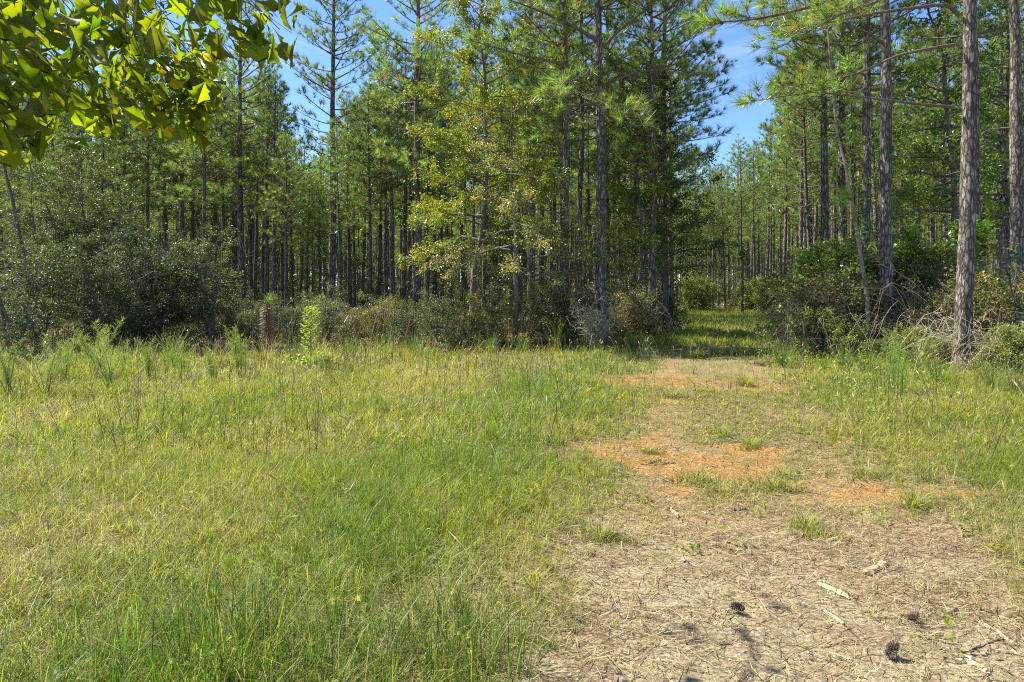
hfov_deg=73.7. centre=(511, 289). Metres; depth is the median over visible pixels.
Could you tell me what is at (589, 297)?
shrub
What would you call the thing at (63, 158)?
pine tree
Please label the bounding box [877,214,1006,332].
sapling
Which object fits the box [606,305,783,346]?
grass
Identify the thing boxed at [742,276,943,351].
dead vines
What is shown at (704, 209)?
pine tree
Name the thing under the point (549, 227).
pine tree
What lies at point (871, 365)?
tall grass clump
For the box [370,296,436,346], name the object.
shrub
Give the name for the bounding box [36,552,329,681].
grass clump
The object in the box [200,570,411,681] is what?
grass clump
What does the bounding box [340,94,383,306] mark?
pine tree
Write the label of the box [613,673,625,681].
wood chunk
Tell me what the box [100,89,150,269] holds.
pine tree
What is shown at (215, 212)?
pine tree
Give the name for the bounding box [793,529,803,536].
wood chunk
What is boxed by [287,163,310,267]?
pine tree
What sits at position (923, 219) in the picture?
pine tree
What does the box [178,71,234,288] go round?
pine tree
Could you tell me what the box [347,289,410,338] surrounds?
shrub
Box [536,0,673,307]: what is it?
pine tree
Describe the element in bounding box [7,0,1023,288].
sky
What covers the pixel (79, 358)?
tall grass clump
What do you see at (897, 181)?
pine tree
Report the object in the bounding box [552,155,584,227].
pine tree
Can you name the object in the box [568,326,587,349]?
tall grass clump
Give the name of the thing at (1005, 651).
stick
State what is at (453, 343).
tall grass clump
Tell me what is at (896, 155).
pine tree
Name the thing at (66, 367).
feathery weed
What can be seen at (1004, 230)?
pine tree
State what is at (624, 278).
hardwood tree
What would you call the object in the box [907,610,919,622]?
pine cone
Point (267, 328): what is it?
shaggy stump
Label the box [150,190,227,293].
hardwood tree
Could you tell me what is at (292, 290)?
pine tree
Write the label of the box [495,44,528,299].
pine tree
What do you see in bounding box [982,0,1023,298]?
pine tree
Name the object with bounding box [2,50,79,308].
pine tree
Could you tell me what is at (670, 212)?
hardwood tree
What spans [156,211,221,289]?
hardwood tree
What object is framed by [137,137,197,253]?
pine tree
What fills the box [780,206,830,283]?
hardwood tree
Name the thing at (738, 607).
pine cone
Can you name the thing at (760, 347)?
tall grass clump
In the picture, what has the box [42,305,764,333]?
grass
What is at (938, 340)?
viny shrub
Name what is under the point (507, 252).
hardwood tree
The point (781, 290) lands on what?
sapling
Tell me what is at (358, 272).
hardwood tree
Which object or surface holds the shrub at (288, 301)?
on the ground at (804, 632)
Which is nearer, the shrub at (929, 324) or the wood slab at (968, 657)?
the wood slab at (968, 657)
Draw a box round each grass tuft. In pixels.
[559,516,647,545]
[635,444,667,455]
[652,387,699,399]
[661,464,730,486]
[680,437,717,444]
[684,342,709,358]
[693,384,731,394]
[700,423,732,439]
[700,475,744,502]
[719,343,747,355]
[728,370,762,387]
[728,468,819,494]
[738,436,761,450]
[764,460,802,478]
[775,506,830,539]
[787,522,862,542]
[847,462,884,480]
[881,482,948,512]
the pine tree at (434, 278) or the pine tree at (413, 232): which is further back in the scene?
the pine tree at (413, 232)
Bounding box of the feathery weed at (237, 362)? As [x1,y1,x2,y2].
[224,325,251,382]
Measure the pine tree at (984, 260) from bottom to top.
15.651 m
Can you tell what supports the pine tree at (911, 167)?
on the ground at (804, 632)
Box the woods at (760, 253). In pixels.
[3,133,996,304]
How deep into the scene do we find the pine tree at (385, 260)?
32.96 m
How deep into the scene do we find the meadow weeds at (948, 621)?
5.06 m
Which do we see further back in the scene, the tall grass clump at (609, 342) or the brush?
the brush
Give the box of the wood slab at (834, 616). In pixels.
[823,609,843,624]
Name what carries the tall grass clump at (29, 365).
on the ground at (804, 632)
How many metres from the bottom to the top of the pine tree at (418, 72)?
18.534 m
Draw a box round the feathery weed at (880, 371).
[874,340,901,385]
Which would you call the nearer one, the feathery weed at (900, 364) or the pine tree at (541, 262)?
the feathery weed at (900, 364)
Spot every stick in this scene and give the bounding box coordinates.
[640,462,674,465]
[670,507,678,517]
[922,637,955,644]
[963,638,1009,652]
[980,622,1019,646]
[995,649,1017,654]
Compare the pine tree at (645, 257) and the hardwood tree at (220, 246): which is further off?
the hardwood tree at (220, 246)
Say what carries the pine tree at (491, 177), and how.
on the ground at (804, 632)
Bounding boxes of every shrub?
[0,132,180,342]
[0,153,116,344]
[0,205,110,361]
[44,230,166,353]
[58,302,106,331]
[85,216,224,353]
[150,223,262,349]
[156,295,200,332]
[201,279,248,328]
[205,293,277,347]
[230,289,295,339]
[238,296,263,314]
[249,289,322,347]
[287,293,300,307]
[291,281,342,337]
[295,294,310,314]
[301,290,365,349]
[330,302,378,345]
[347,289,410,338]
[355,278,389,314]
[357,293,399,342]
[367,285,412,329]
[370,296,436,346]
[404,298,427,320]
[408,287,471,351]
[437,300,502,348]
[451,270,526,348]
[454,284,487,319]
[477,283,505,318]
[495,294,524,325]
[500,295,522,324]
[509,265,578,348]
[530,283,592,347]
[541,274,617,339]
[583,279,622,322]
[592,281,660,339]
[607,280,678,339]
[646,281,694,326]
[673,271,722,311]
[723,273,765,310]
[745,245,807,338]
[747,273,781,313]
[750,254,876,347]
[753,278,812,341]
[770,238,908,350]
[778,301,845,357]
[785,259,907,353]
[794,217,929,321]
[822,313,879,359]
[847,225,981,330]
[854,232,954,329]
[856,336,885,361]
[873,274,989,350]
[882,322,934,363]
[908,306,980,361]
[910,333,951,368]
[921,266,1023,365]
[937,238,1023,357]
[965,331,1016,373]
[984,322,1023,375]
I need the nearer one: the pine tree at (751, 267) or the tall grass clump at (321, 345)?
the tall grass clump at (321, 345)
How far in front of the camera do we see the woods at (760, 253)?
79.97 m
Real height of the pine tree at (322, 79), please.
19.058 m
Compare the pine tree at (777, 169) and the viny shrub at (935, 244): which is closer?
the viny shrub at (935, 244)
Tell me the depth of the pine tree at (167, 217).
52.32 m
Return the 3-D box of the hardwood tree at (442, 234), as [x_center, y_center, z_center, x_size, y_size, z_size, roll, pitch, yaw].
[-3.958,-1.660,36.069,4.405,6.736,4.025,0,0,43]
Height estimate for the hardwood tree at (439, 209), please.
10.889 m
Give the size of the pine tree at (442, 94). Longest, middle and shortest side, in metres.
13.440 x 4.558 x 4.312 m
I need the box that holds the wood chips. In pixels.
[523,416,1023,681]
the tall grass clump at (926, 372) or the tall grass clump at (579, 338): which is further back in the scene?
the tall grass clump at (579, 338)
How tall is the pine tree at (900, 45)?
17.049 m
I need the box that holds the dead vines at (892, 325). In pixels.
[783,300,986,360]
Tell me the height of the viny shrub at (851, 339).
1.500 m
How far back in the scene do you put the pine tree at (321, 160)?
43.75 m
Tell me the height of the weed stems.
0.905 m
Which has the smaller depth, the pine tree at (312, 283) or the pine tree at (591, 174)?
the pine tree at (591, 174)
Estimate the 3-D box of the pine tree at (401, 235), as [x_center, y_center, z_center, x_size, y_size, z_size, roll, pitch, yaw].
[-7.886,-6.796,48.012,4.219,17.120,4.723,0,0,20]
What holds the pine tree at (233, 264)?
on the ground at (804, 632)
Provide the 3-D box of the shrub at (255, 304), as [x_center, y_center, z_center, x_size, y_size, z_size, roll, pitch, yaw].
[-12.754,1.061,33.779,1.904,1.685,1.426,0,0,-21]
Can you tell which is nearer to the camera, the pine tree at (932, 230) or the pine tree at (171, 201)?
the pine tree at (932, 230)
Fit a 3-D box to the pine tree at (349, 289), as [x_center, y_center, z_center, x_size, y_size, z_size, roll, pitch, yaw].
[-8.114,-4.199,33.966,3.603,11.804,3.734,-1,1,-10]
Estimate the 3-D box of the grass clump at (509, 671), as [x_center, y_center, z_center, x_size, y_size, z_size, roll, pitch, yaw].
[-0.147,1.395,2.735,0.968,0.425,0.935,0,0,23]
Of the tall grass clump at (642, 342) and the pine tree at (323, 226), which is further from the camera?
the pine tree at (323, 226)
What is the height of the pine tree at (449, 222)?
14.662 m
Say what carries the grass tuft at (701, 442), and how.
on the ground at (804, 632)
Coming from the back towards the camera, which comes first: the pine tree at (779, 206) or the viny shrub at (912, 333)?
the pine tree at (779, 206)
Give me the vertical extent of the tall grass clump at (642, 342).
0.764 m
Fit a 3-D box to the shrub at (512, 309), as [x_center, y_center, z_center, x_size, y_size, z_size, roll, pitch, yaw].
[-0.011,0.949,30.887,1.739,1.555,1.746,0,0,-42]
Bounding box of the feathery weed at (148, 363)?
[131,338,155,379]
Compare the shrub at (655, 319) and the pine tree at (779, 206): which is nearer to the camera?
the shrub at (655, 319)
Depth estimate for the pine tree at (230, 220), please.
49.97 m
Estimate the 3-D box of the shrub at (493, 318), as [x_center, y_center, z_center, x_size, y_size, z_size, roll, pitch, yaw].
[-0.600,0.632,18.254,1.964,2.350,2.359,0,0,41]
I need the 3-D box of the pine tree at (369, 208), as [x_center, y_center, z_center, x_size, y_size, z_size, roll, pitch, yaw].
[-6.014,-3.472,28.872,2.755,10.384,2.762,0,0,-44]
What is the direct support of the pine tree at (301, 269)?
on the ground at (804, 632)
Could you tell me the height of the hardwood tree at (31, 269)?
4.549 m
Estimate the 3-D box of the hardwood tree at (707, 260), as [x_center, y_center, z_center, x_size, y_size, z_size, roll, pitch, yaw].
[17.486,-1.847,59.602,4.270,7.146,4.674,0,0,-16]
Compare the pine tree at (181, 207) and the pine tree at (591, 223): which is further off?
the pine tree at (591, 223)
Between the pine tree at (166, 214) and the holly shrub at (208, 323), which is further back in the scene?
the pine tree at (166, 214)
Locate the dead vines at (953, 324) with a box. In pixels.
[879,281,1023,366]
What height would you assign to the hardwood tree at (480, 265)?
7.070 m
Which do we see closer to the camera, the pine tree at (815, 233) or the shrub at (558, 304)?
the shrub at (558, 304)
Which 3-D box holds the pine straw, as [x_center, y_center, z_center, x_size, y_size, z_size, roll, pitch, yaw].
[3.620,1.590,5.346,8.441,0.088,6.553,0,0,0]
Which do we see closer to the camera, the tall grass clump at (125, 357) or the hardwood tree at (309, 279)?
the tall grass clump at (125, 357)
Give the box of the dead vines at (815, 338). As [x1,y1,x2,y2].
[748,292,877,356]
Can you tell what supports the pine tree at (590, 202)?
on the ground at (804, 632)
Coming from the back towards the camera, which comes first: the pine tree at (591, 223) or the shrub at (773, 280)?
the pine tree at (591, 223)
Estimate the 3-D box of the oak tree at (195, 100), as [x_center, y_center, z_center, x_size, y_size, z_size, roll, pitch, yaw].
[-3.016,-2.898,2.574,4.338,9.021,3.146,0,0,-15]
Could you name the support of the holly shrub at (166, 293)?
on the ground at (804, 632)
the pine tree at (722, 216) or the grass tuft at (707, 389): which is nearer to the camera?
the grass tuft at (707, 389)
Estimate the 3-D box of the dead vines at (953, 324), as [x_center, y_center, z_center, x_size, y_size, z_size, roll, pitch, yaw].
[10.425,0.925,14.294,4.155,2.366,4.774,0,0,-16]
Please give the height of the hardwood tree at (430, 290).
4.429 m
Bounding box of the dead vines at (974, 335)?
[883,307,1023,372]
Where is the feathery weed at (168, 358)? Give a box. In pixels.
[157,335,183,378]
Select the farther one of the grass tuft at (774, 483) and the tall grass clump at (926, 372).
the tall grass clump at (926, 372)
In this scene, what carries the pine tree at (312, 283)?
on the ground at (804, 632)
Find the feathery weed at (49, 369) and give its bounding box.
[14,332,82,396]
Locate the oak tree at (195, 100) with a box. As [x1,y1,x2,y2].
[0,0,303,169]
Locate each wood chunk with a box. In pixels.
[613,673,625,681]
[716,640,731,644]
[733,506,745,510]
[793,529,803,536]
[826,536,839,541]
[862,560,888,575]
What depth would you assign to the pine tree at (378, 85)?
43.60 m
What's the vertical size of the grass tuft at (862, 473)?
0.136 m
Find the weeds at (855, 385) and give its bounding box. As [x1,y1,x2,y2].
[1,319,1023,421]
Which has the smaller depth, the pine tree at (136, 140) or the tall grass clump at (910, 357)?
the tall grass clump at (910, 357)
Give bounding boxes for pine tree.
[0,52,58,330]
[0,76,47,328]
[0,103,61,314]
[0,152,22,208]
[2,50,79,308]
[2,74,45,304]
[8,111,96,326]
[14,74,83,287]
[26,86,95,322]
[33,127,87,298]
[45,62,122,320]
[65,55,146,304]
[66,101,141,282]
[75,55,173,285]
[80,91,145,253]
[89,130,145,307]
[98,47,159,290]
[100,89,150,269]
[115,131,159,289]
[117,77,176,287]
[118,62,182,299]
[126,90,190,281]
[133,39,224,323]
[136,141,174,259]
[136,144,173,259]
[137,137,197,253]
[145,156,190,282]
[150,93,196,301]
[150,95,228,299]
[157,50,214,301]
[161,154,206,281]
[164,42,249,322]
[164,50,263,289]
[175,2,297,321]
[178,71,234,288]
[187,74,258,317]
[196,106,261,304]
[200,101,229,291]
[202,53,268,316]
[207,173,244,273]
[226,75,272,310]
[226,84,247,295]
[227,114,272,300]
[228,62,307,303]
[229,86,280,307]
[231,84,269,279]
[232,76,312,323]
[242,74,296,301]
[250,137,307,306]
[258,134,310,326]
[260,109,303,304]
[270,151,299,299]
[270,161,314,318]
[277,132,324,309]
[284,0,377,317]
[284,133,306,304]
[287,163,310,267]
[291,167,326,319]
[292,163,315,302]
[293,169,329,304]
[297,145,340,293]
[298,181,342,313]
[304,166,328,298]
[306,143,343,293]
[306,148,342,295]
[307,117,366,325]
[311,89,381,315]
[324,103,374,312]
[335,87,399,318]
[337,106,366,304]
[338,131,366,244]
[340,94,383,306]
[343,205,375,301]
[346,61,422,299]
[349,28,429,308]
[349,78,388,304]
[349,89,409,304]
[350,0,471,329]
[358,164,398,256]
[367,69,402,294]
[371,35,442,314]
[372,175,407,230]
[376,166,402,291]
[378,75,442,310]
[382,100,431,269]
[387,81,412,308]
[389,132,429,268]
[392,34,471,319]
[393,43,457,313]
[394,181,411,293]
[398,191,423,297]
[401,167,443,298]
[404,50,481,322]
[411,161,447,305]
[419,40,468,312]
[434,57,492,312]
[435,180,455,233]
[436,40,515,309]
[445,15,517,317]
[447,68,479,290]
[449,178,468,296]
[459,177,491,303]
[460,0,717,346]
[466,166,495,290]
[467,0,579,334]
[468,55,516,321]
[476,112,509,207]
[484,41,560,329]
[486,0,630,339]
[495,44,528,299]
[501,42,558,308]
[505,24,589,323]
[516,170,540,301]
[520,0,638,319]
[525,31,587,291]
[535,155,574,295]
[535,167,572,283]
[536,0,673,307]
[536,20,595,285]
[538,31,593,293]
[539,39,590,291]
[549,132,593,294]
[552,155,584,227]
[556,172,592,306]
[559,78,633,210]
[561,66,613,290]
[569,115,620,292]
[569,140,592,241]
[571,131,595,284]
[575,166,593,284]
[578,73,643,310]
[584,45,657,307]
[585,0,738,332]
[585,74,645,280]
[603,0,739,331]
[610,58,648,293]
[610,67,660,316]
[616,165,643,292]
[627,92,687,310]
[632,107,672,294]
[639,94,692,279]
[640,47,712,313]
[650,104,688,288]
[672,0,980,370]
[677,149,712,283]
[697,168,732,308]
[702,161,742,307]
[715,139,763,312]
[731,140,773,284]
[731,145,775,308]
[742,123,796,275]
[746,93,814,261]
[750,112,779,283]
[751,74,820,276]
[754,0,906,260]
[759,32,837,265]
[760,57,838,262]
[761,146,795,274]
[764,139,814,276]
[765,0,895,346]
[770,119,820,264]
[771,40,838,269]
[774,98,845,244]
[774,184,818,263]
[778,157,819,233]
[779,49,857,264]
[784,0,924,248]
[792,0,962,248]
[806,25,898,241]
[812,59,861,242]
[813,140,860,252]
[814,53,880,250]
[818,140,849,239]
[828,19,920,246]
[828,103,895,210]
[829,119,861,226]
[831,102,878,253]
[856,71,925,196]
[857,68,903,203]
[870,159,905,234]
[872,35,935,238]
[876,54,958,250]
[877,16,952,274]
[891,115,938,240]
[892,43,961,257]
[893,16,1002,254]
[896,151,937,237]
[899,0,1023,316]
[904,162,950,242]
[907,118,959,245]
[910,80,960,253]
[922,171,957,249]
[937,18,998,171]
[938,51,996,273]
[946,0,1023,291]
[957,32,1023,283]
[958,19,1023,271]
[958,103,997,274]
[981,141,996,230]
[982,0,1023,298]
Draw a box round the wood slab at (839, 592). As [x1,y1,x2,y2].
[817,582,850,599]
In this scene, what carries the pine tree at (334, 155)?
on the ground at (804, 632)
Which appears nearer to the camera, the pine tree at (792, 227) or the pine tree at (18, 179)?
the pine tree at (18, 179)
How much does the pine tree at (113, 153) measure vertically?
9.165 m
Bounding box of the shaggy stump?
[258,292,275,355]
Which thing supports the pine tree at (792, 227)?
on the ground at (804, 632)
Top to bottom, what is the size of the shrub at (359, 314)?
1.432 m
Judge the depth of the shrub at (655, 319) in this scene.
22.00 m
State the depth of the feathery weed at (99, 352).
11.72 m
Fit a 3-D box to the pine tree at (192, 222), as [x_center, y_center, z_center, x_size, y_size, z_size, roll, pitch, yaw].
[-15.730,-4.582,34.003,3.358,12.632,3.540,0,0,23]
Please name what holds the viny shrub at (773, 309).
on the ground at (804, 632)
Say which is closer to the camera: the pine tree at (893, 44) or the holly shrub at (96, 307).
the holly shrub at (96, 307)
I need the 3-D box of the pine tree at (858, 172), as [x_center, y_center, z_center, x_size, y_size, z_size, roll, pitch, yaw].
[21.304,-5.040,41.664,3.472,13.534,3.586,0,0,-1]
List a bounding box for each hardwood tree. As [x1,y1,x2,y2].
[5,239,50,300]
[59,155,171,299]
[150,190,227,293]
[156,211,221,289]
[207,223,229,279]
[208,203,269,291]
[245,213,308,302]
[245,216,308,292]
[288,179,375,313]
[294,250,322,295]
[342,245,376,290]
[342,245,376,309]
[345,234,389,309]
[384,0,588,345]
[402,86,627,348]
[406,193,480,305]
[421,257,448,296]
[460,182,526,309]
[460,201,522,301]
[469,193,537,291]
[535,237,555,286]
[575,107,716,324]
[585,182,674,293]
[595,35,749,333]
[609,234,646,303]
[660,219,718,306]
[684,232,732,303]
[709,240,751,306]
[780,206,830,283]
[850,0,1023,291]
[858,199,923,282]
[895,0,1023,288]
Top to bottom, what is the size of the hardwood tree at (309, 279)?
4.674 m
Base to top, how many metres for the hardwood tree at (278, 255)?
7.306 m
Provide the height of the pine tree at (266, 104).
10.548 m
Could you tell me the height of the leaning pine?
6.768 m
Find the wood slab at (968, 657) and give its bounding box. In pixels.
[963,654,991,675]
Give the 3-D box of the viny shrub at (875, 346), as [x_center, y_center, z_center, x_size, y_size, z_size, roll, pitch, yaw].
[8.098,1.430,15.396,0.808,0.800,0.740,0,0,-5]
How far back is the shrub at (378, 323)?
20.29 m
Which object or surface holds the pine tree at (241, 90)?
on the ground at (804, 632)
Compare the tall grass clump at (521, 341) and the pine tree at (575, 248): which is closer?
the tall grass clump at (521, 341)
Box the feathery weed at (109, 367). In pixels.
[84,338,129,386]
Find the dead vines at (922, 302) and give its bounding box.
[818,250,1023,339]
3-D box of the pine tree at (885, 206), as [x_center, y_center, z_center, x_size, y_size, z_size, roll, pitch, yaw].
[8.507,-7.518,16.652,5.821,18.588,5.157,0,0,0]
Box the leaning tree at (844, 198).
[794,27,895,343]
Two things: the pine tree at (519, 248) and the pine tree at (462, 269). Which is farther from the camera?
the pine tree at (462, 269)
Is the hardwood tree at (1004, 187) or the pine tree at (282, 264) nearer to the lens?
the hardwood tree at (1004, 187)
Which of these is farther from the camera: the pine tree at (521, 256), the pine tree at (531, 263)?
the pine tree at (521, 256)
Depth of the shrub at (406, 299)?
27.23 m
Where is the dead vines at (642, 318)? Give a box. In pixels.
[576,297,677,335]
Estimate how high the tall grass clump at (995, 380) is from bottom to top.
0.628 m
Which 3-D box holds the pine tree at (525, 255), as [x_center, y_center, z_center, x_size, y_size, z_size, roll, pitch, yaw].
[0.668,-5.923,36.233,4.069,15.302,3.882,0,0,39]
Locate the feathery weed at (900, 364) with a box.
[881,329,914,395]
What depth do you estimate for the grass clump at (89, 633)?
2.83 m
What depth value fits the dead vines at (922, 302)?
15.73 m
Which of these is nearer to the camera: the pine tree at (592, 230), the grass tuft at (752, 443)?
the grass tuft at (752, 443)
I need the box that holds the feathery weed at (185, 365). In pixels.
[177,344,193,380]
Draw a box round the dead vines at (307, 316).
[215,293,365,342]
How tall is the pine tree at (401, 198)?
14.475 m
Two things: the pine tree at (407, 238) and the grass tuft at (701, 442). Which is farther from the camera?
the pine tree at (407, 238)
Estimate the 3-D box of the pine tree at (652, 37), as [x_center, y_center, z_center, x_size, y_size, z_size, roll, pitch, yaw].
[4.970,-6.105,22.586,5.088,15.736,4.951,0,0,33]
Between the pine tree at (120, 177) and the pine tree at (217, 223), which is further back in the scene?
the pine tree at (217, 223)
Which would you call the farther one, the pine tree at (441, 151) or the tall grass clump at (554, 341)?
the pine tree at (441, 151)
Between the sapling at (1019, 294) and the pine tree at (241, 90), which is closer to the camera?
the sapling at (1019, 294)
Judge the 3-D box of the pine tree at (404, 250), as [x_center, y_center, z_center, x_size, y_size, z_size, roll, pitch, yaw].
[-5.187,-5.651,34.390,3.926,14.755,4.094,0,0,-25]
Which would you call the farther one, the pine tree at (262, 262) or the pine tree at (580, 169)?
the pine tree at (262, 262)
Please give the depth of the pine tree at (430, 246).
54.02 m
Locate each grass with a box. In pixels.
[0,328,984,376]
[0,349,1023,460]
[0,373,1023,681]
[0,428,1023,681]
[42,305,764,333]
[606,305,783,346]
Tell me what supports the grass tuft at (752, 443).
on the ground at (804, 632)
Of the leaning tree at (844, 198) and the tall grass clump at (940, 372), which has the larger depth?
the leaning tree at (844, 198)
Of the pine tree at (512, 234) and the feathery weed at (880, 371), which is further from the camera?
the pine tree at (512, 234)
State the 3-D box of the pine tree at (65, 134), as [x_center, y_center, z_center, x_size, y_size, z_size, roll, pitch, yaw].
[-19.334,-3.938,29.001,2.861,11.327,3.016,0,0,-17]
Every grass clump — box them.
[0,590,191,681]
[10,340,52,381]
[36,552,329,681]
[50,348,97,372]
[104,345,142,374]
[118,547,366,681]
[121,333,175,368]
[141,324,211,365]
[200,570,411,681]
[202,335,233,367]
[239,579,483,681]
[245,335,301,364]
[278,338,314,360]
[305,330,338,356]
[335,336,370,357]
[368,536,534,674]
[373,335,410,353]
[376,567,605,681]
[402,333,428,355]
[445,332,461,350]
[476,331,501,353]
[511,334,544,352]
[535,315,577,351]
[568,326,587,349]
[601,318,632,350]
[610,326,644,349]
[624,327,653,352]
[703,342,723,355]
[745,340,767,354]
[769,344,812,367]
[805,354,838,371]
[826,342,858,369]
[839,345,891,374]
[886,322,956,369]
[908,363,946,380]
[917,352,962,385]
[962,358,1022,390]
[968,354,1023,395]
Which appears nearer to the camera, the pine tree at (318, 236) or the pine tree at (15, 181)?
the pine tree at (15, 181)
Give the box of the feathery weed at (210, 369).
[202,347,220,378]
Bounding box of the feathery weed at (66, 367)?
[51,341,77,380]
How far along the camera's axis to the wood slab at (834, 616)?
3.31 m
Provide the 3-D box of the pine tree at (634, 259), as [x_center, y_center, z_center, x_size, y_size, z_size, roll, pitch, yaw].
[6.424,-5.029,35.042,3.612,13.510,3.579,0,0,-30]
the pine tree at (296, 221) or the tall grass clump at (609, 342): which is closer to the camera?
the tall grass clump at (609, 342)
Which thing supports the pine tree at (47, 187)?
on the ground at (804, 632)
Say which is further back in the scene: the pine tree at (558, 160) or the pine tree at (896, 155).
the pine tree at (896, 155)
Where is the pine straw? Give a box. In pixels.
[376,416,1023,681]
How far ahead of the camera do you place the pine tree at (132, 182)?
41.53 m
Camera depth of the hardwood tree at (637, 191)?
23.03 m
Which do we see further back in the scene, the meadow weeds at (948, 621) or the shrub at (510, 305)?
the shrub at (510, 305)
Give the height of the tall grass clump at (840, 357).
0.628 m
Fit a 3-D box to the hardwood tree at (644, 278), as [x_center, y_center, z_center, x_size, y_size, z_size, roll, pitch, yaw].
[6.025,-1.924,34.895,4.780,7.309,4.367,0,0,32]
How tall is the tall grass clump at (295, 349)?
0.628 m
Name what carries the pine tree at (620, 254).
on the ground at (804, 632)
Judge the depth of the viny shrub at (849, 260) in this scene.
18.36 m
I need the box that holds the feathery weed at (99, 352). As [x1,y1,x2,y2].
[66,318,125,380]
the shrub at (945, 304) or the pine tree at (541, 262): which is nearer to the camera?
the shrub at (945, 304)
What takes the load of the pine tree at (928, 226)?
on the ground at (804, 632)
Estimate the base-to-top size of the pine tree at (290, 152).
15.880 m
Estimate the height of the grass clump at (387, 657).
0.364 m
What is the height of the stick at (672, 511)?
0.034 m
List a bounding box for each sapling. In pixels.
[277,305,341,369]
[759,274,812,338]
[776,239,872,316]
[816,230,912,311]
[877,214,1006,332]
[974,267,1023,334]
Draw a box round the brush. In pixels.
[3,259,994,311]
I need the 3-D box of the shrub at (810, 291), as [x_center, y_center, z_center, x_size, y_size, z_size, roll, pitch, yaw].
[7.847,0.430,17.299,3.203,2.863,3.215,0,0,-9]
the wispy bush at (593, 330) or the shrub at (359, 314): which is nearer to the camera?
the wispy bush at (593, 330)
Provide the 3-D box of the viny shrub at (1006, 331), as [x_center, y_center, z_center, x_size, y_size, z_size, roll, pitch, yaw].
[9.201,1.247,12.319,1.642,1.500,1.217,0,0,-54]
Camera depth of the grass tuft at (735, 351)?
16.47 m
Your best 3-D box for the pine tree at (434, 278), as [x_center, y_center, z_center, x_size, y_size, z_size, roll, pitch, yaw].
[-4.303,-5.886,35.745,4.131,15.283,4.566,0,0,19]
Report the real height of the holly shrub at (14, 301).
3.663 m
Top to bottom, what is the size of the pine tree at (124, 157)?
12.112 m
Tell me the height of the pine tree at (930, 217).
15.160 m
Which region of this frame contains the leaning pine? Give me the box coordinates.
[0,157,53,350]
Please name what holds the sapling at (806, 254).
on the ground at (804, 632)
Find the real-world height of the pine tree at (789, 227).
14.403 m
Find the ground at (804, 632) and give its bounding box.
[0,292,1023,681]
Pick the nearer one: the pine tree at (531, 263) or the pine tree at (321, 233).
the pine tree at (531, 263)
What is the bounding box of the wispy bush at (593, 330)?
[566,292,621,347]
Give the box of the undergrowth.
[0,295,948,356]
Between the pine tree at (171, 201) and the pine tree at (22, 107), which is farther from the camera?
the pine tree at (171, 201)
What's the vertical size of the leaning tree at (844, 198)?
8.198 m
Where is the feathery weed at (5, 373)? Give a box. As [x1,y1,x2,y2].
[0,337,24,397]
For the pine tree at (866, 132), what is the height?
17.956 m
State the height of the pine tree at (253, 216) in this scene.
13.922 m
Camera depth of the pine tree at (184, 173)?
40.08 m
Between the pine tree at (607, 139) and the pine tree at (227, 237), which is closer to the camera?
the pine tree at (607, 139)
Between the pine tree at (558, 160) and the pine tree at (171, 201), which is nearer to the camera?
the pine tree at (558, 160)
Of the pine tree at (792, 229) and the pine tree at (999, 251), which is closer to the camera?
the pine tree at (999, 251)
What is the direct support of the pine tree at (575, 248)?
on the ground at (804, 632)
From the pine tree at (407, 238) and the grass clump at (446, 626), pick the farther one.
the pine tree at (407, 238)
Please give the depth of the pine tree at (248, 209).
52.64 m
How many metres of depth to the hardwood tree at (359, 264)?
59.97 m
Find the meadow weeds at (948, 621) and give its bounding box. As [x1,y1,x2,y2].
[0,355,1023,681]
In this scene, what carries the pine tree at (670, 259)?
on the ground at (804, 632)
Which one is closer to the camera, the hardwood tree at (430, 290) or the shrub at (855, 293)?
the shrub at (855, 293)
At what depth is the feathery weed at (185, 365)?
11.62 m
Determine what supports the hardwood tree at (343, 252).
on the ground at (804, 632)
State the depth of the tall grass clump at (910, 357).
13.27 m
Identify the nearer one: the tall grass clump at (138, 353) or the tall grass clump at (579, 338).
the tall grass clump at (138, 353)
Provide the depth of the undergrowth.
19.04 m
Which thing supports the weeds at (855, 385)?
on the ground at (804, 632)
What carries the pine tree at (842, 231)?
on the ground at (804, 632)
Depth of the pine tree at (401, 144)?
28.81 m
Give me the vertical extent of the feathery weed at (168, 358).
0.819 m
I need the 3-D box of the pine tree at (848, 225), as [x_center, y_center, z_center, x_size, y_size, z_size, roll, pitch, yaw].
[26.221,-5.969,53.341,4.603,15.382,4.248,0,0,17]
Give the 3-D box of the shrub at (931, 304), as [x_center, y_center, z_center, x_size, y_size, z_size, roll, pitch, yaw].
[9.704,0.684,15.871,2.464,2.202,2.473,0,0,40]
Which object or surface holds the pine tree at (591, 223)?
on the ground at (804, 632)
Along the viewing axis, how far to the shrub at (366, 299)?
35.71 m
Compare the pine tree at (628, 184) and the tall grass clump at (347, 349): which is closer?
the tall grass clump at (347, 349)
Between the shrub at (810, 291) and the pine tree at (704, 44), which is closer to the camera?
the shrub at (810, 291)
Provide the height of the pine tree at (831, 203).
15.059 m
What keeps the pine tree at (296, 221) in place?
on the ground at (804, 632)
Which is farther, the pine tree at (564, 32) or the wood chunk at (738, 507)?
the pine tree at (564, 32)
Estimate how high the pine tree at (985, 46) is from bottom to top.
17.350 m
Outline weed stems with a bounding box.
[0,328,1023,632]
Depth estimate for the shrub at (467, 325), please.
18.55 m
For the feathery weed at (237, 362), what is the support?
on the ground at (804, 632)
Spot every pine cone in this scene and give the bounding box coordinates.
[730,601,744,612]
[883,639,899,659]
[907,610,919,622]

